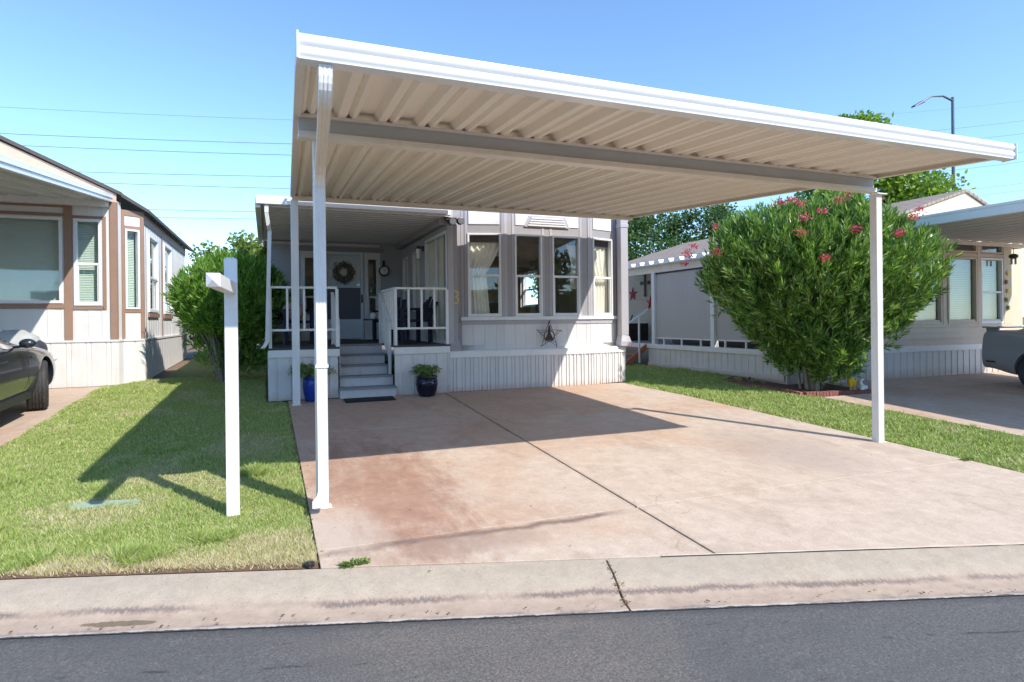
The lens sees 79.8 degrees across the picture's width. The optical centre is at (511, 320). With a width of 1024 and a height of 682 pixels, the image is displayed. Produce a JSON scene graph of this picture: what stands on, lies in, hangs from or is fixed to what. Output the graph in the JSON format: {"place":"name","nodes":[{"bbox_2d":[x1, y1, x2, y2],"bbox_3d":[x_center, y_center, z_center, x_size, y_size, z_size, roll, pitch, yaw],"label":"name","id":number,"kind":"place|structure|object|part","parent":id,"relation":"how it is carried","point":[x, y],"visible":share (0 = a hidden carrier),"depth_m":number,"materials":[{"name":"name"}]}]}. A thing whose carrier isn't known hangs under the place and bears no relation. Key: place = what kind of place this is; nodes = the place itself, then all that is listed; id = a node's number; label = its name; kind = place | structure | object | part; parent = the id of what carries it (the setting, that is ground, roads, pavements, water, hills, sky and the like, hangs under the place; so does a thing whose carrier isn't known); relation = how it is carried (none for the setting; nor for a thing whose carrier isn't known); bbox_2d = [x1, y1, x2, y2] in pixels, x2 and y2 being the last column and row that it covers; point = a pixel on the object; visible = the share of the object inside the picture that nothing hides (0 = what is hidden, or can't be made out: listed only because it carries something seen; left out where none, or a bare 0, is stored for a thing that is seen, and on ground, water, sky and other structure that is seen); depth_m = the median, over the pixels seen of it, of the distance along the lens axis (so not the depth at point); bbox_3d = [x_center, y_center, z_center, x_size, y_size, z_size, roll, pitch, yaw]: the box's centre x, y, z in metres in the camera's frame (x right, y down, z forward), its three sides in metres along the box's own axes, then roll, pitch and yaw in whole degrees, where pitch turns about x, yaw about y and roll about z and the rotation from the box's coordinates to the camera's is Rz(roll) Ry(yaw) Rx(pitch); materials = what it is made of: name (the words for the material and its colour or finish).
{"place":"outdoors","nodes":[
{"label":"outdoors","id":0,"kind":"place"},
{"bbox_2d":[0,386,110,446],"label":"neighbour driveway","id":1,"kind":"structure","parent":0,"point":[16,420],"depth_m":8.37,"materials":[{"name":"beige concrete"}]},
{"bbox_2d":[0,330,47,350],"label":"car windshield","id":2,"kind":"object","parent":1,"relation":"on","point":[16,337],"visible":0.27,"depth_m":9.66,"materials":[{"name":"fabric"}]},
{"bbox_2d":[0,338,56,410],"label":"car","id":3,"kind":"object","parent":1,"relation":"on","point":[27,370],"visible":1,"depth_m":7.82,"materials":[{"name":"grey paint"}]},
{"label":"window","id":4,"kind":"part","parent":3,"relation":"part of","materials":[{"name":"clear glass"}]},
{"bbox_2d":[0,348,319,578],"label":"lawn","id":5,"kind":"structure","parent":0,"point":[190,369],"depth_m":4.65,"materials":[{"name":"green plant"}]},
{"bbox_2d":[68,499,139,508],"bbox_3d":[-3.264,1.473,4.901,0.520,0.035,0.150,-1,0,-11],"label":"valve lid","id":6,"kind":"object","parent":5,"relation":"on","point":[91,504],"visible":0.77,"depth_m":4.89,"materials":[{"name":"plastic"}]},
{"bbox_2d":[0,442,276,574],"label":"grass clump","id":7,"kind":"object","parent":5,"relation":"on","point":[150,550],"visible":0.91,"depth_m":4.02,"materials":[{"name":"green plant"}]},
{"bbox_2d":[206,257,239,516],"bbox_3d":[-1.991,0.503,4.251,0.096,1.982,1.099,-1,0,-19],"label":"sign post","id":8,"kind":"object","parent":5,"relation":"on","point":[226,283],"visible":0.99,"depth_m":4.68,"materials":[{"name":"white plastic"}]},
{"bbox_2d":[303,561,314,569],"bbox_3d":[-1.280,1.539,3.865,0.070,0.040,0.070,-1,0,-22],"label":"lawn sprinkler","id":9,"kind":"object","parent":5,"relation":"on","point":[308,564],"visible":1,"depth_m":3.85,"materials":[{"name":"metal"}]},
{"bbox_2d":[0,121,1017,143],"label":"power line","id":10,"kind":"object","parent":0,"point":[249,142],"visible":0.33,"depth_m":52.92,"materials":[{"name":"metal"}]},
{"bbox_2d":[0,595,1023,681],"bbox_3d":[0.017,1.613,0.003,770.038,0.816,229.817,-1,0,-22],"label":"road","id":11,"kind":"structure","parent":0,"point":[975,639],"depth_m":3.04,"materials":[{"name":"grey asphalt"}]},
{"bbox_2d":[0,317,1023,638],"bbox_3d":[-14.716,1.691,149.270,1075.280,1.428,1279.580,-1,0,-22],"label":"ground","id":12,"kind":"structure","parent":0,"point":[644,359],"depth_m":12.23,"materials":[{"name":"soil"}]},
{"bbox_2d":[0,135,193,387],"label":"manufactured home","id":13,"kind":"object","parent":12,"relation":"on","point":[81,289],"visible":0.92,"depth_m":10.74,"materials":[{"name":"white"}]},
{"bbox_2d":[0,214,62,302],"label":"window","id":14,"kind":"structure","parent":13,"relation":"in","point":[59,219],"depth_m":10.48,"materials":[{"name":"white plastic"}]},
{"bbox_2d":[0,154,112,206],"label":"awning","id":15,"kind":"object","parent":13,"relation":"attached to","point":[21,182],"visible":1,"depth_m":8.96,"materials":[{"name":"white metal"}]},
{"bbox_2d":[73,218,102,305],"bbox_3d":[-7.395,-1.015,10.695,0.415,1.510,0.090,-1,0,-22],"label":"window","id":16,"kind":"structure","parent":13,"relation":"in","point":[77,302],"depth_m":10.65,"materials":[{"name":"white plastic"}]},
{"bbox_2d":[124,229,139,308],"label":"window","id":17,"kind":"structure","parent":13,"relation":"in","point":[137,232],"depth_m":11.21,"materials":[{"name":"white plastic"}]},
{"bbox_2d":[147,234,158,312],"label":"window","id":18,"kind":"structure","parent":13,"relation":"in","point":[149,238],"depth_m":12.63,"materials":[{"name":"white plastic"}]},
{"bbox_2d":[163,244,172,314],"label":"window","id":19,"kind":"structure","parent":13,"relation":"in","point":[168,250],"depth_m":14.04,"materials":[{"name":"white plastic"}]},
{"bbox_2d":[186,329,222,350],"bbox_3d":[-7.902,0.003,17.714,2.078,2.160,2.548,-1,0,17],"label":"tall shrub","id":20,"kind":"object","parent":12,"relation":"on","point":[190,337],"depth_m":17.04,"materials":[{"name":"green plant"}]},
{"bbox_2d":[159,245,290,381],"bbox_3d":[-5.190,-0.097,11.337,2.408,2.591,2.392,-1,0,-22],"label":"oleander bush","id":21,"kind":"object","parent":12,"relation":"on","point":[195,302],"visible":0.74,"depth_m":10.88,"materials":[{"name":"green plant"}]},
{"bbox_2d":[188,229,266,354],"bbox_3d":[-6.915,-0.660,16.340,3.318,3.531,3.296,-1,0,12],"label":"tall shrub","id":22,"kind":"object","parent":12,"relation":"on","point":[252,246],"visible":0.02,"depth_m":16.04,"materials":[{"name":"green plant"}]},
{"bbox_2d":[255,195,631,401],"bbox_3d":[-3.017,-0.717,15.999,6.603,4.000,12.460,-1,0,-22],"label":"manufactured home","id":23,"kind":"object","parent":12,"relation":"on","point":[469,275],"visible":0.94,"depth_m":10.99,"materials":[{"name":"grey paint"}]},
{"bbox_2d":[268,289,313,344],"bbox_3d":[-4.076,-0.112,11.229,0.730,1.082,0.640,-1,0,38],"label":"porch chair","id":24,"kind":"object","parent":23,"relation":"on","point":[285,333],"visible":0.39,"depth_m":11.21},
{"bbox_2d":[282,302,302,319],"bbox_3d":[-3.948,-0.172,11.077,0.400,0.340,0.180,-1,0,-22],"label":"pillow","id":25,"kind":"object","parent":24,"relation":"on","point":[290,311],"visible":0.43,"depth_m":11.01,"materials":[{"name":"white fabric"}]},
{"bbox_2d":[303,256,313,316],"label":"window","id":26,"kind":"structure","parent":23,"relation":"in","point":[306,315],"depth_m":13.10,"materials":[{"name":"white plastic"}]},
{"bbox_2d":[326,251,363,339],"bbox_3d":[-3.676,-0.538,13.410,0.830,1.925,0.165,-1,0,-22],"label":"front door","id":27,"kind":"structure","parent":23,"relation":"in","point":[350,294],"depth_m":13.44,"materials":[{"name":"white wood"}]},
{"bbox_2d":[330,260,354,284],"bbox_3d":[-3.683,-1.105,13.366,0.569,0.651,0.179,-1,0,-22],"label":"wreath","id":28,"kind":"object","parent":27,"relation":"attached to","point":[341,279],"visible":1,"depth_m":13.34,"materials":[{"name":"green plant"}]},
{"bbox_2d":[363,319,378,340],"bbox_3d":[-2.813,0.190,12.447,0.400,0.450,0.400,-1,0,-22],"label":"side table","id":29,"kind":"object","parent":23,"relation":"on","point":[373,329],"visible":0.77,"depth_m":12.42,"materials":[{"name":"black metal"}]},
{"bbox_2d":[370,312,376,318],"bbox_3d":[-2.816,-0.100,12.447,0.130,0.130,0.127,-1,0,-22],"label":"white jar","id":30,"kind":"object","parent":29,"relation":"on","point":[373,315],"visible":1,"depth_m":12.40,"materials":[{"name":"white ceramic"}]},
{"bbox_2d":[367,258,377,315],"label":"window","id":31,"kind":"structure","parent":23,"relation":"in","point":[376,297],"depth_m":13.65,"materials":[{"name":"white plastic"}]},
{"bbox_2d":[379,261,388,275],"bbox_3d":[-2.864,-1.167,13.692,0.230,0.345,0.100,-1,0,-22],"label":"wall clock","id":32,"kind":"object","parent":23,"relation":"attached to","point":[383,270],"depth_m":13.65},
{"bbox_2d":[371,297,408,339],"bbox_3d":[-2.564,-0.049,13.126,0.640,0.923,0.730,-1,0,13],"label":"porch chair","id":33,"kind":"object","parent":23,"relation":"on","point":[403,305],"visible":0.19,"depth_m":12.97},
{"bbox_2d":[403,256,407,313],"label":"window","id":34,"kind":"structure","parent":23,"relation":"in","point":[406,258],"depth_m":13.66,"materials":[{"name":"white plastic"}]},
{"bbox_2d":[391,297,437,343],"bbox_3d":[-1.792,-0.017,11.088,0.729,0.844,0.640,-1,0,-32],"label":"porch chair","id":35,"kind":"object","parent":23,"relation":"on","point":[427,312],"visible":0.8,"depth_m":10.95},
{"bbox_2d":[412,252,419,311],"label":"window","id":36,"kind":"structure","parent":23,"relation":"in","point":[413,254],"depth_m":12.75,"materials":[{"name":"white plastic"}]},
{"bbox_2d":[415,245,423,259],"bbox_3d":[-1.795,-1.326,11.924,0.170,0.270,0.120,-1,0,-22],"label":"wall lantern","id":37,"kind":"object","parent":23,"relation":"attached to","point":[419,249],"depth_m":11.89,"materials":[{"name":"glass"}]},
{"bbox_2d":[425,230,446,343],"bbox_3d":[-1.362,-0.568,11.092,0.120,1.935,1.520,-1,0,-22],"label":"sliding door","id":38,"kind":"structure","parent":23,"relation":"in","point":[435,238],"depth_m":11.08,"materials":[{"name":"white plastic"}]},
{"bbox_2d":[445,217,464,225],"bbox_3d":[-0.969,-1.681,10.315,0.312,0.177,0.185,-1,0,-22],"label":"floodlight","id":39,"kind":"object","parent":23,"relation":"attached to","point":[451,221],"visible":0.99,"depth_m":10.25,"materials":[{"name":"white glass"}]},
{"bbox_2d":[467,233,501,316],"bbox_3d":[-0.484,-0.800,10.742,0.585,1.460,0.090,-1,0,-7],"label":"window","id":40,"kind":"structure","parent":23,"relation":"in","point":[499,313],"depth_m":10.71,"materials":[{"name":"white plastic"}]},
{"bbox_2d":[514,234,542,315],"bbox_3d":[0.287,-0.808,10.952,0.530,1.460,0.090,-1,0,-22],"label":"window","id":41,"kind":"structure","parent":23,"relation":"in","point":[539,276],"depth_m":10.95,"materials":[{"name":"white plastic"}]},
{"bbox_2d":[522,271,537,306],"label":"window","id":42,"kind":"structure","parent":23,"relation":"in","point":[524,278],"depth_m":16.20,"materials":[{"name":"white plastic"}]},
{"bbox_2d":[537,321,560,347],"bbox_3d":[0.674,0.234,10.973,0.516,0.505,0.060,-1,0,-22],"label":"wall star","id":43,"kind":"object","parent":23,"relation":"on","point":[549,337],"depth_m":10.96,"materials":[{"name":"brown metal"}]},
{"bbox_2d":[552,235,580,315],"bbox_3d":[0.983,-0.816,11.231,0.560,1.460,0.090,-1,0,-22],"label":"window","id":44,"kind":"structure","parent":23,"relation":"in","point":[577,238],"depth_m":11.24,"materials":[{"name":"white plastic"}]},
{"bbox_2d":[592,237,612,315],"bbox_3d":[1.697,-0.823,11.617,0.530,1.460,0.090,-1,0,-38],"label":"window","id":45,"kind":"structure","parent":23,"relation":"in","point":[610,257],"depth_m":11.73,"materials":[{"name":"white plastic"}]},
{"bbox_2d":[0,545,1023,638],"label":"kerb","id":46,"kind":"structure","parent":12,"relation":"on","point":[73,606],"depth_m":3.64,"materials":[{"name":"concrete"}]},
{"bbox_2d":[527,273,537,299],"bbox_3d":[2.967,-2.099,30.760,5.132,6.702,5.072,-1,0,-22],"label":"broadleaf tree","id":47,"kind":"object","parent":12,"relation":"on","point":[535,282],"depth_m":31.46,"materials":[{"name":"green plant"}]},
{"bbox_2d":[628,208,720,260],"bbox_3d":[7.037,-2.262,29.916,8.482,6.943,7.953,-1,0,-22],"label":"broadleaf tree","id":48,"kind":"object","parent":12,"relation":"on","point":[638,226],"visible":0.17,"depth_m":28.69,"materials":[{"name":"green plant"}]},
{"bbox_2d":[664,202,765,241],"bbox_3d":[10.773,-2.654,31.364,7.024,7.642,6.552,-1,0,-22],"label":"broadleaf tree","id":49,"kind":"object","parent":12,"relation":"on","point":[718,212],"visible":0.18,"depth_m":29.63,"materials":[{"name":"green plant"}]},
{"bbox_2d":[720,376,857,391],"bbox_3d":[5.118,1.208,11.506,1.600,0.180,2.240,-1,0,-22],"label":"soil bed","id":50,"kind":"object","parent":12,"relation":"on","point":[829,387],"visible":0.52,"depth_m":11.24,"materials":[{"name":"brown soil"}]},
{"bbox_2d":[679,190,961,390],"bbox_3d":[5.314,-0.588,10.863,3.577,3.721,3.874,-1,0,-22],"label":"oleander bush","id":51,"kind":"object","parent":50,"relation":"on","point":[826,332],"visible":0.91,"depth_m":10.26,"materials":[{"name":"green plant"}]},
{"bbox_2d":[847,362,857,389],"bbox_3d":[5.943,0.963,10.718,0.257,0.545,0.146,-1,0,-22],"label":"garden figurine","id":52,"kind":"object","parent":50,"relation":"on","point":[851,381],"visible":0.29,"depth_m":10.68,"materials":[{"name":"ceramic"}]},
{"bbox_2d":[722,379,871,396],"bbox_3d":[4.974,1.211,10.870,2.524,0.185,1.022,-1,0,28],"label":"brick edging","id":53,"kind":"object","parent":12,"relation":"on","point":[834,393],"visible":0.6,"depth_m":10.56,"materials":[{"name":"red brick"}]},
{"bbox_2d":[860,378,867,389],"bbox_3d":[6.131,1.112,10.685,0.125,0.212,0.139,-1,0,27],"label":"garden goose","id":54,"kind":"object","parent":53,"relation":"on","point":[863,386],"visible":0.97,"depth_m":10.65},
{"bbox_2d":[625,189,1022,384],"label":"manufactured home","id":55,"kind":"object","parent":12,"relation":"on","point":[945,335],"visible":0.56,"depth_m":13.62,"materials":[{"name":"paint"}]},
{"bbox_2d":[629,287,635,299],"bbox_3d":[3.731,-0.843,19.061,0.050,0.434,0.457,-1,0,-22],"label":"barn star","id":56,"kind":"object","parent":55,"relation":"attached to","point":[632,293],"visible":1,"depth_m":19.04,"materials":[{"name":"red metal"}]},
{"bbox_2d":[640,274,649,296],"bbox_3d":[3.991,-1.063,18.434,0.040,0.700,0.494,-1,0,-22],"label":"wall cross","id":57,"kind":"object","parent":55,"relation":"attached to","point":[644,282],"depth_m":18.41,"materials":[{"name":"metal"}]},
{"bbox_2d":[913,257,942,324],"bbox_3d":[8.725,-0.644,12.912,0.900,1.460,0.090,-1,0,-22],"label":"window","id":58,"kind":"structure","parent":55,"relation":"in","point":[940,300],"depth_m":13.03,"materials":[{"name":"beige glass"}]},
{"bbox_2d":[946,239,976,252],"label":"window","id":59,"kind":"structure","parent":55,"relation":"in","point":[974,248],"depth_m":13.39,"materials":[{"name":"beige"}]},
{"bbox_2d":[947,256,977,323],"bbox_3d":[9.769,-0.656,13.331,0.970,1.460,0.090,-1,0,-22],"label":"window","id":60,"kind":"structure","parent":55,"relation":"in","point":[974,259],"depth_m":13.46,"materials":[{"name":"beige"}]},
{"bbox_2d":[981,242,1002,253],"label":"window","id":61,"kind":"structure","parent":55,"relation":"in","point":[1000,249],"depth_m":13.74,"materials":[{"name":"beige"}]},
{"bbox_2d":[981,258,1003,323],"bbox_3d":[10.697,-0.666,13.703,0.770,1.460,0.090,-1,0,-22],"label":"window","id":62,"kind":"structure","parent":55,"relation":"in","point":[1000,260],"depth_m":13.79,"materials":[{"name":"white plastic"}]},
{"bbox_2d":[1005,271,1009,309],"bbox_3d":[11.174,-0.673,13.819,0.160,0.905,0.029,-1,0,-22],"label":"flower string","id":63,"kind":"object","parent":55,"relation":"attached to","point":[1008,291],"visible":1,"depth_m":13.81,"materials":[{"name":"plant"}]},
{"bbox_2d":[760,109,976,223],"bbox_3d":[14.287,-3.610,24.719,7.527,9.477,7.580,-1,0,-22],"label":"broadleaf tree","id":64,"kind":"object","parent":12,"relation":"on","point":[905,187],"visible":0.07,"depth_m":22.46,"materials":[{"name":"green plant"}]},
{"bbox_2d":[911,95,954,189],"bbox_3d":[17.505,-4.020,25.352,2.533,10.760,0.200,-1,0,-22],"label":"street lamp","id":65,"kind":"object","parent":12,"relation":"on","point":[951,99],"visible":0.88,"depth_m":25.74,"materials":[{"name":"metal"}]},
{"bbox_2d":[0,0,1023,316],"label":"sky","id":66,"kind":"structure","parent":0,"point":[213,60],"materials":[{"name":"blue"}]},
{"bbox_2d":[7,101,1017,119],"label":"power line","id":67,"kind":"object","parent":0,"point":[283,119],"visible":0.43,"depth_m":53.06,"materials":[{"name":"metal"}]},
{"bbox_2d":[23,133,1023,154],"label":"power line","id":68,"kind":"object","parent":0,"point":[226,153],"visible":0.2,"depth_m":52.81,"materials":[{"name":"metal"}]},
{"bbox_2d":[93,152,1018,176],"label":"power line","id":69,"kind":"object","parent":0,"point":[190,174],"visible":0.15,"depth_m":53.28,"materials":[{"name":"metal"}]},
{"bbox_2d":[110,161,1023,188],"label":"power line","id":70,"kind":"object","parent":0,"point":[289,188],"visible":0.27,"depth_m":54.13,"materials":[{"name":"metal"}]},
{"bbox_2d":[149,183,1020,211],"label":"power line","id":71,"kind":"object","parent":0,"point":[254,211],"visible":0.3,"depth_m":54.93,"materials":[{"name":"metal"}]},
{"bbox_2d":[158,190,1022,218],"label":"power line","id":72,"kind":"object","parent":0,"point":[242,218],"visible":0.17,"depth_m":54.41,"materials":[{"name":"metal"}]},
{"bbox_2d":[629,315,647,340],"bbox_3d":[3.502,0.207,17.985,0.918,0.764,0.620,-1,0,-22],"label":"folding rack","id":73,"kind":"object","parent":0,"point":[633,331],"visible":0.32,"depth_m":17.84,"materials":[{"name":"metal"}]},
{"bbox_2d":[288,383,1023,568],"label":"driveway","id":74,"kind":"structure","parent":0,"point":[606,471],"depth_m":5.55,"materials":[{"name":"beige concrete"}]},
{"bbox_2d":[288,361,335,401],"bbox_3d":[-3.080,0.930,9.389,0.698,0.603,0.714,-1,0,38],"label":"potted plant","id":75,"kind":"object","parent":74,"relation":"on","point":[308,378],"visible":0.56,"depth_m":9.28,"materials":[{"name":"green plant"}]},
{"bbox_2d":[336,557,370,566],"bbox_3d":[-0.998,1.525,3.864,0.222,0.033,0.108,-1,0,-22],"label":"weed","id":76,"kind":"object","parent":74,"relation":"on","point":[357,562],"visible":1,"depth_m":3.86,"materials":[{"name":"green plant"}]},
{"bbox_2d":[343,396,395,402],"bbox_3d":[-2.210,1.224,9.521,0.760,0.034,0.330,-1,0,-22],"label":"doormat","id":77,"kind":"object","parent":74,"relation":"on","point":[366,399],"visible":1,"depth_m":9.47,"materials":[{"name":"grey fabric"}]},
{"bbox_2d":[409,364,440,396],"bbox_3d":[-1.398,0.955,9.902,0.548,0.534,0.587,-1,0,-22],"label":"potted plant","id":78,"kind":"object","parent":74,"relation":"on","point":[426,383],"visible":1,"depth_m":9.79,"materials":[{"name":"green plant"}]},
{"bbox_2d":[5,387,1015,631],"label":"leaf litter","id":79,"kind":"object","parent":74,"relation":"on","point":[430,570],"visible":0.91,"depth_m":3.65,"materials":[{"name":"brown plant"}]},
{"bbox_2d":[290,30,1017,509],"bbox_3d":[0.732,-0.268,7.455,6.567,3.453,6.007,-1,0,-22],"label":"carport","id":80,"kind":"object","parent":74,"relation":"on","point":[372,124],"visible":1,"depth_m":5.47,"materials":[{"name":"white paint"}]},
{"bbox_2d":[661,543,1023,555],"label":"grout seam","id":81,"kind":"object","parent":74,"relation":"on","point":[841,549],"visible":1,"depth_m":4.16,"materials":[{"name":"concrete"}]},
{"bbox_2d":[959,456,973,460],"bbox_3d":[4.798,1.449,6.444,0.215,0.033,0.101,-1,0,-22],"label":"weed","id":82,"kind":"object","parent":74,"relation":"on","point":[966,458],"visible":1,"depth_m":6.43,"materials":[{"name":"green plant"}]},
{"bbox_2d":[622,363,1023,472],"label":"lawn","id":83,"kind":"structure","parent":0,"point":[884,428],"depth_m":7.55,"materials":[{"name":"green plant"}]},
{"bbox_2d":[826,371,1023,436],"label":"neighbour driveway","id":84,"kind":"structure","parent":0,"point":[993,401],"depth_m":10.16,"materials":[{"name":"beige concrete"}]},
{"bbox_2d":[908,199,1023,247],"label":"carport","id":85,"kind":"object","parent":84,"relation":"on","point":[996,224],"visible":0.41,"depth_m":10.94,"materials":[{"name":"white metal"}]},
{"bbox_2d":[1008,248,1018,264],"bbox_3d":[11.162,-1.436,13.639,0.180,0.370,0.180,-1,0,-22],"label":"wind chime","id":86,"kind":"object","parent":85,"relation":"hanging from","point":[1013,256],"visible":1,"depth_m":13.61,"materials":[{"name":"metal"}]},
{"bbox_2d":[982,325,1023,384],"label":"car","id":87,"kind":"object","parent":84,"relation":"on","point":[1002,350],"visible":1,"depth_m":11.49,"materials":[{"name":"grey paint"}]}
]}

